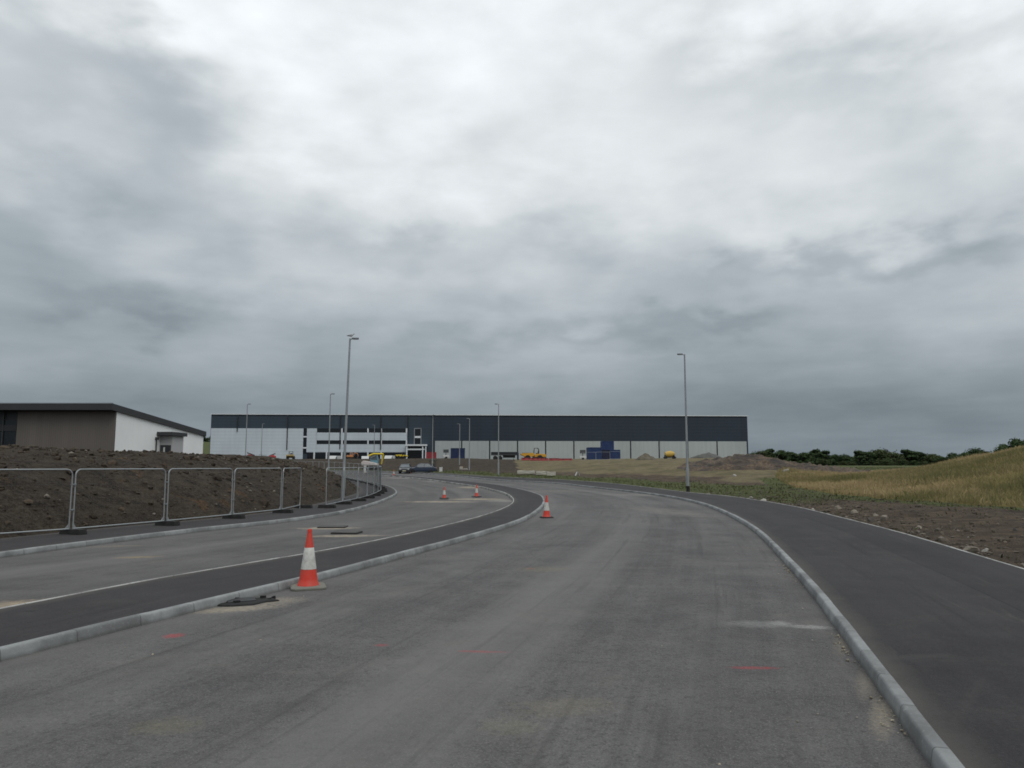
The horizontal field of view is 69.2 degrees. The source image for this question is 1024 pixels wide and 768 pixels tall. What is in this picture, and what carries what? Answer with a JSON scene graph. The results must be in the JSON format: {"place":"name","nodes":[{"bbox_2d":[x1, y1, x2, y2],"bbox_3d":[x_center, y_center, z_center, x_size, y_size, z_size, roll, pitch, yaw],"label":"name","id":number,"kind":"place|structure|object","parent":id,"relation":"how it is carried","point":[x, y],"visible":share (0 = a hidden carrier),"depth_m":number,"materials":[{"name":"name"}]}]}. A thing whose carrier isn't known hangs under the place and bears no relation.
{"place":"outdoors","nodes":[
{"label":"outdoors","id":0,"kind":"place"},
{"bbox_2d":[0,474,512,607],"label":"side road","id":1,"kind":"structure","parent":0,"point":[413,505],"depth_m":18.77,"materials":[{"name":"asphalt"}]},
{"bbox_2d":[317,525,347,527],"bbox_3d":[-5.867,4.674,24.309,0.900,0.040,0.600,0,-6,-4],"label":"manhole cover","id":2,"kind":"object","parent":1,"relation":"on","point":[333,526],"visible":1,"depth_m":24.18,"materials":[{"name":"metal"}]},
{"bbox_2d":[331,531,362,533],"bbox_3d":[-4.928,4.431,22.157,0.780,0.050,0.620,-1,-6,6],"label":"manhole cover","id":3,"kind":"object","parent":1,"relation":"on","point":[346,532],"visible":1,"depth_m":21.88,"materials":[{"name":"metal"}]},
{"bbox_2d":[346,453,357,458],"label":"excavator","id":4,"kind":"object","parent":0,"point":[350,456],"visible":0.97,"depth_m":176.69,"materials":[{"name":"orange metal"}]},
{"bbox_2d":[443,449,448,457],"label":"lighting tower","id":5,"kind":"structure","parent":0,"point":[445,451],"depth_m":164.04,"materials":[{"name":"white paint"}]},
{"bbox_2d":[0,471,931,767],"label":"road","id":6,"kind":"structure","parent":0,"point":[540,647],"depth_m":7.23,"materials":[{"name":"asphalt"}]},
{"bbox_2d":[217,595,278,605],"bbox_3d":[-3.917,3.186,10.905,0.953,0.069,0.560,3,-7,-25],"label":"broken gully","id":7,"kind":"object","parent":6,"relation":"on","point":[238,601],"visible":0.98,"depth_m":10.86,"materials":[{"name":"black metal"}]},
{"bbox_2d":[290,529,326,590],"bbox_3d":[-3.351,2.880,12.251,0.560,0.955,0.560,2,-7,-18],"label":"traffic cone","id":8,"kind":"object","parent":6,"relation":"on","point":[308,579],"visible":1,"depth_m":12.14,"materials":[{"name":"plastic"}]},
{"bbox_2d":[398,464,411,472],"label":"parked car","id":9,"kind":"object","parent":6,"relation":"on","point":[405,467],"visible":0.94,"depth_m":111.22,"materials":[{"name":"grey paint"}]},
{"bbox_2d":[124,539,905,764],"bbox_3d":[0.704,3.457,13.235,8.525,0.042,21.931,-2,-7,16],"label":"loose grit","id":10,"kind":"object","parent":6,"relation":"on","point":[870,697],"visible":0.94,"depth_m":8.07,"materials":[{"name":"gravel"}]},
{"bbox_2d":[540,495,553,517],"bbox_3d":[1.335,4.744,28.728,0.500,0.860,0.500,1,-6,-5],"label":"traffic cone","id":11,"kind":"object","parent":6,"relation":"on","point":[546,513],"visible":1,"depth_m":28.63,"materials":[{"name":"red plastic"}]},
{"bbox_2d":[0,442,1023,567],"bbox_3d":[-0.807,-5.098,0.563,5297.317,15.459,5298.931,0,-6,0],"label":"ground","id":12,"kind":"structure","parent":0,"point":[663,470],"depth_m":28.99,"materials":[{"name":"soil"}]},
{"bbox_2d":[0,403,205,453],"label":"single storey building","id":13,"kind":"structure","parent":12,"relation":"on","point":[102,426],"depth_m":74.90,"materials":[{"name":"white paint"}]},
{"bbox_2d":[160,445,170,451],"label":"door","id":14,"kind":"structure","parent":13,"relation":"in","point":[164,448],"depth_m":84.13,"materials":[{"name":"white paint"}]},
{"bbox_2d":[7,447,347,516],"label":"pale pebbles","id":15,"kind":"object","parent":12,"relation":"on","point":[47,496],"visible":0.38,"depth_m":32.09,"materials":[{"name":"stone"}]},
{"bbox_2d":[0,444,356,526],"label":"soil clods","id":16,"kind":"object","parent":12,"relation":"on","point":[264,501],"visible":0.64,"depth_m":31.86,"materials":[{"name":"soil"}]},
{"bbox_2d":[0,480,395,551],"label":"fenced footway","id":17,"kind":"structure","parent":12,"relation":"on","point":[16,543],"depth_m":23.18,"materials":[{"name":"asphalt"}]},
{"bbox_2d":[0,469,76,533],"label":"fence","id":18,"kind":"object","parent":17,"relation":"on","point":[67,527],"visible":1,"depth_m":20.07,"materials":[{"name":"metal"}]},
{"bbox_2d":[59,528,86,534],"bbox_3d":[-12.145,4.084,20.548,0.778,0.144,0.258,-2,-7,21],"label":"ballast block","id":19,"kind":"object","parent":17,"relation":"on","point":[70,531],"depth_m":20.41,"materials":[{"name":"black rubber"}]},
{"bbox_2d":[72,468,167,528],"bbox_3d":[-11.595,3.428,22.196,0.085,1.794,3.294,-3,-7,21],"label":"fence","id":20,"kind":"object","parent":17,"relation":"on","point":[127,523],"visible":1,"depth_m":22.16,"materials":[{"name":"metal"}]},
{"bbox_2d":[155,521,179,525],"bbox_3d":[-10.930,4.416,23.559,0.778,0.144,0.258,-2,-7,17],"label":"ballast block","id":21,"kind":"object","parent":17,"relation":"on","point":[169,523],"depth_m":23.44,"materials":[{"name":"black rubber"}]},
{"bbox_2d":[166,468,234,520],"bbox_3d":[-10.505,3.764,25.245,0.085,1.794,3.294,-2,-7,17],"label":"fence","id":22,"kind":"object","parent":17,"relation":"on","point":[230,512],"visible":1,"depth_m":25.02,"materials":[{"name":"metal"}]},
{"bbox_2d":[222,514,244,518],"bbox_3d":[-9.998,4.760,26.681,0.778,0.144,0.258,-1,-6,12],"label":"ballast block","id":23,"kind":"object","parent":17,"relation":"on","point":[237,516],"depth_m":26.57,"materials":[{"name":"black rubber"}]},
{"bbox_2d":[232,468,283,513],"bbox_3d":[-9.643,4.109,28.380,0.085,1.794,3.294,-1,-6,14],"label":"fence","id":24,"kind":"object","parent":17,"relation":"on","point":[280,496],"visible":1,"depth_m":28.23,"materials":[{"name":"metal"}]},
{"bbox_2d":[272,509,292,512],"bbox_3d":[-9.208,5.108,29.842,0.778,0.144,0.258,-1,-6,5],"label":"ballast block","id":25,"kind":"object","parent":17,"relation":"on","point":[284,511],"depth_m":29.73,"materials":[{"name":"black rubber"}]},
{"bbox_2d":[281,468,301,508],"bbox_3d":[-9.343,4.457,31.537,0.038,1.794,3.198,1,-6,-3],"label":"fence","id":26,"kind":"object","parent":17,"relation":"on","point":[291,489],"visible":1,"depth_m":31.27,"materials":[{"name":"metal"}]},
{"bbox_2d":[294,505,312,507],"bbox_3d":[-9.342,5.481,33.231,0.778,0.144,0.258,-1,-6,5],"label":"ballast block","id":27,"kind":"object","parent":17,"relation":"on","point":[305,506],"depth_m":33.11,"materials":[{"name":"black rubber"}]},
{"bbox_2d":[318,505,335,507],"bbox_3d":[-8.302,5.492,33.330,0.778,0.144,0.258,0,-6,3],"label":"ballast block","id":28,"kind":"object","parent":17,"relation":"on","point":[326,506],"depth_m":33.21,"materials":[{"name":"black rubber"}]},
{"bbox_2d":[326,467,343,504],"bbox_3d":[-8.342,4.845,35.072,0.085,1.794,3.294,-1,-6,0],"label":"fence","id":29,"kind":"object","parent":17,"relation":"on","point":[332,485],"visible":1,"depth_m":34.91,"materials":[{"name":"metal"}]},
{"bbox_2d":[336,501,351,503],"bbox_3d":[-8.270,5.847,36.560,0.778,0.144,0.258,-1,-6,10],"label":"ballast block","id":30,"kind":"object","parent":17,"relation":"on","point":[346,502],"depth_m":36.44,"materials":[{"name":"black rubber"}]},
{"bbox_2d":[341,338,358,497],"bbox_3d":[-9.635,2.111,44.072,0.632,9.855,0.270,1,-6,0],"label":"lamp post","id":31,"kind":"object","parent":17,"relation":"on","point":[345,432],"visible":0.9,"depth_m":44.00,"materials":[{"name":"metal"}]},
{"bbox_2d":[343,467,358,500],"bbox_3d":[-8.300,5.200,38.309,0.085,1.794,3.294,0,-6,1],"label":"fence","id":32,"kind":"object","parent":17,"relation":"on","point":[353,484],"visible":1,"depth_m":38.35,"materials":[{"name":"metal"}]},
{"bbox_2d":[358,467,367,497],"bbox_3d":[-8.328,5.554,41.557,0.085,1.794,3.294,0,-6,-2],"label":"fence","id":33,"kind":"object","parent":17,"relation":"on","point":[363,478],"visible":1,"depth_m":41.06,"materials":[{"name":"metal"}]},
{"bbox_2d":[367,467,374,495],"bbox_3d":[-8.503,5.906,44.802,0.085,1.794,3.294,0,-6,-4],"label":"fence","id":34,"kind":"object","parent":17,"relation":"on","point":[369,481],"visible":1,"depth_m":44.34,"materials":[{"name":"metal"}]},
{"bbox_2d":[373,467,378,492],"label":"fence","id":35,"kind":"object","parent":17,"relation":"on","point":[375,478],"visible":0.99,"depth_m":48.36,"materials":[{"name":"metal"}]},
{"bbox_2d":[0,484,396,557],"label":"side road kerb","id":36,"kind":"structure","parent":12,"relation":"on","point":[24,551],"depth_m":21.22,"materials":[{"name":"concrete"}]},
{"bbox_2d":[245,404,247,454],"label":"lamp post","id":37,"kind":"object","parent":12,"relation":"on","point":[246,430],"visible":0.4,"depth_m":115.83,"materials":[{"name":"metal"}]},
{"bbox_2d":[0,473,513,608],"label":"island edging","id":38,"kind":"object","parent":12,"relation":"on","point":[510,496],"visible":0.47,"depth_m":16.83,"materials":[{"name":"concrete"}]},
{"bbox_2d":[0,472,542,646],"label":"island footway","id":39,"kind":"structure","parent":12,"relation":"on","point":[24,622],"depth_m":11.96,"materials":[{"name":"asphalt"}]},
{"bbox_2d":[0,472,544,661],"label":"island kerb","id":40,"kind":"structure","parent":12,"relation":"on","point":[26,647],"depth_m":10.19,"materials":[{"name":"concrete"}]},
{"bbox_2d":[286,451,294,458],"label":"site dumper","id":41,"kind":"object","parent":12,"relation":"on","point":[290,455],"visible":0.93,"depth_m":202.34,"materials":[{"name":"metal"}]},
{"bbox_2d":[328,393,334,469],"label":"lamp post","id":42,"kind":"object","parent":12,"relation":"on","point":[329,432],"visible":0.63,"depth_m":91.79,"materials":[{"name":"metal"}]},
{"bbox_2d":[361,453,383,469],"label":"excavator","id":43,"kind":"object","parent":12,"relation":"on","point":[374,459],"visible":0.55,"depth_m":116.28,"materials":[{"name":"yellow metal"}]},
{"bbox_2d":[426,452,435,457],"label":"shipping container","id":44,"kind":"object","parent":12,"relation":"on","point":[428,454],"visible":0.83,"depth_m":166.22,"materials":[{"name":"metal"}]},
{"bbox_2d":[432,420,432,465],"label":"lamp post","id":45,"kind":"object","parent":12,"relation":"on","point":[432,442],"visible":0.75,"depth_m":120.61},
{"bbox_2d":[451,448,464,457],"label":"shipping container","id":46,"kind":"object","parent":12,"relation":"on","point":[454,452],"visible":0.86,"depth_m":158.19,"materials":[{"name":"metal"}]},
{"bbox_2d":[459,424,459,464],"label":"lamp post","id":47,"kind":"object","parent":12,"relation":"on","point":[459,444],"visible":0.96,"depth_m":134.54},
{"bbox_2d":[466,418,469,469],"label":"lamp post","id":48,"kind":"object","parent":12,"relation":"on","point":[469,443],"visible":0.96,"depth_m":121.61,"materials":[{"name":"metal"}]},
{"bbox_2d":[210,414,747,458],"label":"warehouse","id":49,"kind":"structure","parent":12,"relation":"on","point":[300,436],"depth_m":241.90,"materials":[{"name":"metal"}]},
{"bbox_2d":[317,428,339,432],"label":"ribbon window","id":50,"kind":"structure","parent":49,"relation":"in","point":[319,430],"depth_m":239.66,"materials":[{"name":"glass"}]},
{"bbox_2d":[317,440,340,443],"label":"ribbon window","id":51,"kind":"structure","parent":49,"relation":"in","point":[318,441],"depth_m":239.28,"materials":[{"name":"glass"}]},
{"bbox_2d":[343,428,366,432],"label":"ribbon window","id":52,"kind":"structure","parent":49,"relation":"in","point":[349,430],"depth_m":240.13,"materials":[{"name":"glass"}]},
{"bbox_2d":[343,440,366,443],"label":"ribbon window","id":53,"kind":"structure","parent":49,"relation":"in","point":[348,441],"depth_m":239.72,"materials":[{"name":"glass"}]},
{"bbox_2d":[369,428,379,432],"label":"ribbon window","id":54,"kind":"structure","parent":49,"relation":"in","point":[371,430],"depth_m":240.42,"materials":[{"name":"glass"}]},
{"bbox_2d":[382,428,405,432],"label":"ribbon window","id":55,"kind":"structure","parent":49,"relation":"in","point":[384,430],"depth_m":240.77,"materials":[{"name":"glass"}]},
{"bbox_2d":[382,440,405,443],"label":"ribbon window","id":56,"kind":"structure","parent":49,"relation":"in","point":[383,441],"depth_m":240.36,"materials":[{"name":"glass"}]},
{"bbox_2d":[415,429,420,435],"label":"stair window","id":57,"kind":"structure","parent":49,"relation":"in","point":[417,431],"depth_m":241.07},
{"bbox_2d":[498,404,498,474],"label":"lamp post","id":58,"kind":"object","parent":12,"relation":"on","point":[498,439],"visible":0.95,"depth_m":98.72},
{"bbox_2d":[491,452,518,459],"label":"trailer","id":59,"kind":"object","parent":12,"relation":"on","point":[508,454],"visible":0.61,"depth_m":156.19,"materials":[{"name":"metal"}]},
{"bbox_2d":[517,471,534,473],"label":"kerb stack","id":60,"kind":"object","parent":12,"relation":"on","point":[525,472],"visible":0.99,"depth_m":99.85,"materials":[{"name":"concrete"}]},
{"bbox_2d":[520,448,545,460],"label":"site dumper","id":61,"kind":"object","parent":12,"relation":"on","point":[530,455],"visible":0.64,"depth_m":146.29,"materials":[{"name":"metal"}]},
{"bbox_2d":[536,471,546,474],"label":"kerb stack","id":62,"kind":"object","parent":12,"relation":"on","point":[541,472],"visible":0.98,"depth_m":95.89,"materials":[{"name":"concrete"}]},
{"bbox_2d":[586,447,601,458],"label":"shipping container","id":63,"kind":"object","parent":12,"relation":"on","point":[595,452],"visible":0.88,"depth_m":170.15,"materials":[{"name":"metal"}]},
{"bbox_2d":[602,450,609,458],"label":"shipping container","id":64,"kind":"object","parent":12,"relation":"on","point":[605,454],"visible":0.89,"depth_m":170.41,"materials":[{"name":"metal"}]},
{"bbox_2d":[600,441,613,449],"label":"shipping container","id":65,"kind":"object","parent":64,"relation":"on","point":[606,445],"visible":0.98,"depth_m":170.63,"materials":[{"name":"metal"}]},
{"bbox_2d":[610,450,619,458],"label":"shipping container","id":66,"kind":"object","parent":12,"relation":"on","point":[614,454],"visible":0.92,"depth_m":170.13,"materials":[{"name":"metal"}]},
{"bbox_2d":[635,453,656,459],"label":"soil heap","id":67,"kind":"object","parent":12,"relation":"on","point":[645,456],"visible":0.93,"depth_m":149.99,"materials":[{"name":"sand"}]},
{"bbox_2d":[329,470,964,767],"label":"kerb","id":68,"kind":"structure","parent":12,"relation":"on","point":[933,748],"depth_m":7.07,"materials":[{"name":"concrete"}]},
{"bbox_2d":[369,467,934,503],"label":"verge grass","id":69,"kind":"structure","parent":12,"relation":"on","point":[638,484],"depth_m":61.42,"materials":[{"name":"plant"}]},
{"bbox_2d":[336,470,1023,767],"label":"wide footway","id":70,"kind":"structure","parent":12,"relation":"on","point":[939,628],"depth_m":9.77,"materials":[{"name":"asphalt"}]},
{"bbox_2d":[411,463,435,472],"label":"parked car","id":71,"kind":"object","parent":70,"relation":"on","point":[424,467],"visible":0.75,"depth_m":113.05,"materials":[{"name":"blue paint"}]},
{"bbox_2d":[677,353,689,491],"bbox_3d":[12.259,2.867,53.071,0.638,10.205,0.270,0,-6,0],"label":"lamp post","id":72,"kind":"object","parent":12,"relation":"on","point":[687,475],"visible":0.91,"depth_m":52.96,"materials":[{"name":"grey metal"}]},
{"bbox_2d":[361,470,1023,568],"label":"footway edging","id":73,"kind":"object","parent":12,"relation":"on","point":[845,518],"visible":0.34,"depth_m":21.27,"materials":[{"name":"concrete"}]},
{"bbox_2d":[691,452,721,457],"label":"soil heap","id":74,"kind":"object","parent":12,"relation":"on","point":[708,455],"visible":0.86,"depth_m":159.16,"materials":[{"name":"soil"}]},
{"bbox_2d":[749,451,777,457],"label":"broadleaf tree","id":75,"kind":"object","parent":12,"relation":"on","point":[763,453],"visible":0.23,"depth_m":264.71,"materials":[{"name":"green plant"}]},
{"bbox_2d":[757,448,775,457],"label":"broadleaf tree","id":76,"kind":"object","parent":12,"relation":"on","point":[770,451],"visible":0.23,"depth_m":285.14,"materials":[{"name":"green plant"}]},
{"bbox_2d":[677,454,870,472],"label":"soil heap","id":77,"kind":"object","parent":12,"relation":"on","point":[747,462],"visible":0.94,"depth_m":85.38,"materials":[{"name":"soil"}]},
{"bbox_2d":[774,450,792,461],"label":"broadleaf tree","id":78,"kind":"object","parent":12,"relation":"on","point":[782,454],"visible":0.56,"depth_m":274.60,"materials":[{"name":"green plant"}]},
{"bbox_2d":[786,451,801,461],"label":"broadleaf tree","id":79,"kind":"object","parent":12,"relation":"on","point":[792,456],"visible":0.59,"depth_m":285.66,"materials":[{"name":"green plant"}]},
{"bbox_2d":[795,452,815,463],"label":"broadleaf tree","id":80,"kind":"object","parent":12,"relation":"on","point":[804,456],"visible":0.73,"depth_m":266.28,"materials":[{"name":"green plant"}]},
{"bbox_2d":[809,448,820,457],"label":"broadleaf tree","id":81,"kind":"object","parent":12,"relation":"on","point":[813,451],"visible":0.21,"depth_m":290.23,"materials":[{"name":"green plant"}]},
{"bbox_2d":[815,459,831,465],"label":"bush","id":82,"kind":"object","parent":12,"relation":"on","point":[823,462],"visible":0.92,"depth_m":251.22,"materials":[{"name":"green plant"}]},
{"bbox_2d":[813,450,834,463],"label":"broadleaf tree","id":83,"kind":"object","parent":12,"relation":"on","point":[824,454],"visible":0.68,"depth_m":270.09,"materials":[{"name":"green plant"}]},
{"bbox_2d":[826,455,838,465],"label":"broadleaf tree","id":84,"kind":"object","parent":12,"relation":"on","point":[833,457],"visible":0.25,"depth_m":287.99,"materials":[{"name":"green plant"}]},
{"bbox_2d":[835,454,854,465],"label":"broadleaf tree","id":85,"kind":"object","parent":12,"relation":"on","point":[843,457],"visible":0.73,"depth_m":263.49,"materials":[{"name":"green plant"}]},
{"bbox_2d":[851,450,871,465],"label":"broadleaf tree","id":86,"kind":"object","parent":12,"relation":"on","point":[860,455],"visible":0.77,"depth_m":269.01,"materials":[{"name":"green plant"}]},
{"bbox_2d":[859,459,867,465],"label":"bush","id":87,"kind":"object","parent":12,"relation":"on","point":[863,462],"visible":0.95,"depth_m":253.71,"materials":[{"name":"green plant"}]},
{"bbox_2d":[704,488,1023,566],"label":"verge clods","id":88,"kind":"object","parent":12,"relation":"on","point":[1003,539],"visible":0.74,"depth_m":25.06,"materials":[{"name":"soil"}]},
{"bbox_2d":[708,492,1023,565],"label":"verge pebbles","id":89,"kind":"object","parent":12,"relation":"on","point":[957,530],"visible":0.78,"depth_m":21.05,"materials":[{"name":"stone"}]},
{"bbox_2d":[859,452,876,464],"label":"broadleaf tree","id":90,"kind":"object","parent":12,"relation":"on","point":[874,456],"visible":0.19,"depth_m":273.96,"materials":[{"name":"green plant"}]},
{"bbox_2d":[854,447,901,465],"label":"broadleaf tree","id":91,"kind":"object","parent":12,"relation":"on","point":[881,454],"visible":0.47,"depth_m":277.12,"materials":[{"name":"green plant"}]},
{"bbox_2d":[745,493,1017,561],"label":"verge weeds","id":92,"kind":"object","parent":12,"relation":"on","point":[875,500],"visible":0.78,"depth_m":34.66,"materials":[{"name":"green plant"}]},
{"bbox_2d":[872,459,893,465],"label":"bush","id":93,"kind":"object","parent":12,"relation":"on","point":[883,462],"visible":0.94,"depth_m":247.90,"materials":[{"name":"green plant"}]},
{"bbox_2d":[887,453,909,464],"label":"broadleaf tree","id":94,"kind":"object","parent":12,"relation":"on","point":[902,457],"visible":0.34,"depth_m":275.37,"materials":[{"name":"green plant"}]},
{"bbox_2d":[775,444,1023,507],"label":"dry grass","id":95,"kind":"structure","parent":12,"relation":"on","point":[942,472],"depth_m":45.18,"materials":[{"name":"plant"}]},
{"bbox_2d":[893,459,907,465],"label":"bush","id":96,"kind":"object","parent":12,"relation":"on","point":[898,462],"visible":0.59,"depth_m":256.04,"materials":[{"name":"green plant"}]},
{"bbox_2d":[900,449,921,465],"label":"broadleaf tree","id":97,"kind":"object","parent":12,"relation":"on","point":[909,455],"visible":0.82,"depth_m":275.64,"materials":[{"name":"green plant"}]},
{"bbox_2d":[910,460,920,465],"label":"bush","id":98,"kind":"object","parent":12,"relation":"on","point":[914,462],"visible":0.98,"depth_m":249.69,"materials":[{"name":"green plant"}]},
{"bbox_2d":[915,452,928,462],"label":"broadleaf tree","id":99,"kind":"object","parent":12,"relation":"on","point":[923,454],"visible":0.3,"depth_m":286.02,"materials":[{"name":"green plant"}]},
{"bbox_2d":[919,453,944,465],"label":"broadleaf tree","id":100,"kind":"object","parent":12,"relation":"on","point":[929,458],"visible":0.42,"depth_m":274.84,"materials":[{"name":"green plant"}]},
{"bbox_2d":[931,456,946,463],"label":"broadleaf tree","id":101,"kind":"object","parent":12,"relation":"on","point":[938,459],"visible":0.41,"depth_m":261.67,"materials":[{"name":"green plant"}]},
{"bbox_2d":[963,546,979,552],"bbox_3d":[10.235,3.729,16.569,0.324,0.266,0.353,-2,-7,18],"label":"stone","id":102,"kind":"object","parent":12,"relation":"on","point":[972,549],"visible":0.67,"depth_m":16.44,"materials":[{"name":"stone"}]},
{"bbox_2d":[964,448,984,454],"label":"broadleaf tree","id":103,"kind":"object","parent":12,"relation":"on","point":[973,450],"visible":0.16,"depth_m":289.75,"materials":[{"name":"green plant"}]},
{"bbox_2d":[993,437,1023,452],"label":"broadleaf tree","id":104,"kind":"object","parent":12,"relation":"on","point":[1015,442],"visible":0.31,"depth_m":139.00,"materials":[{"name":"green plant"}]},
{"bbox_2d":[0,0,1023,456],"label":"sky","id":105,"kind":"structure","parent":0,"point":[524,207],"materials":[{"name":"grey"}]},
{"bbox_2d":[579,450,588,459],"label":"lighting tower","id":106,"kind":"structure","parent":0,"point":[582,457],"depth_m":167.10,"materials":[{"name":"metal"}]},
{"bbox_2d":[663,451,676,458],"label":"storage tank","id":107,"kind":"object","parent":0,"point":[669,454],"visible":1,"depth_m":156.77,"materials":[{"name":"metal"}]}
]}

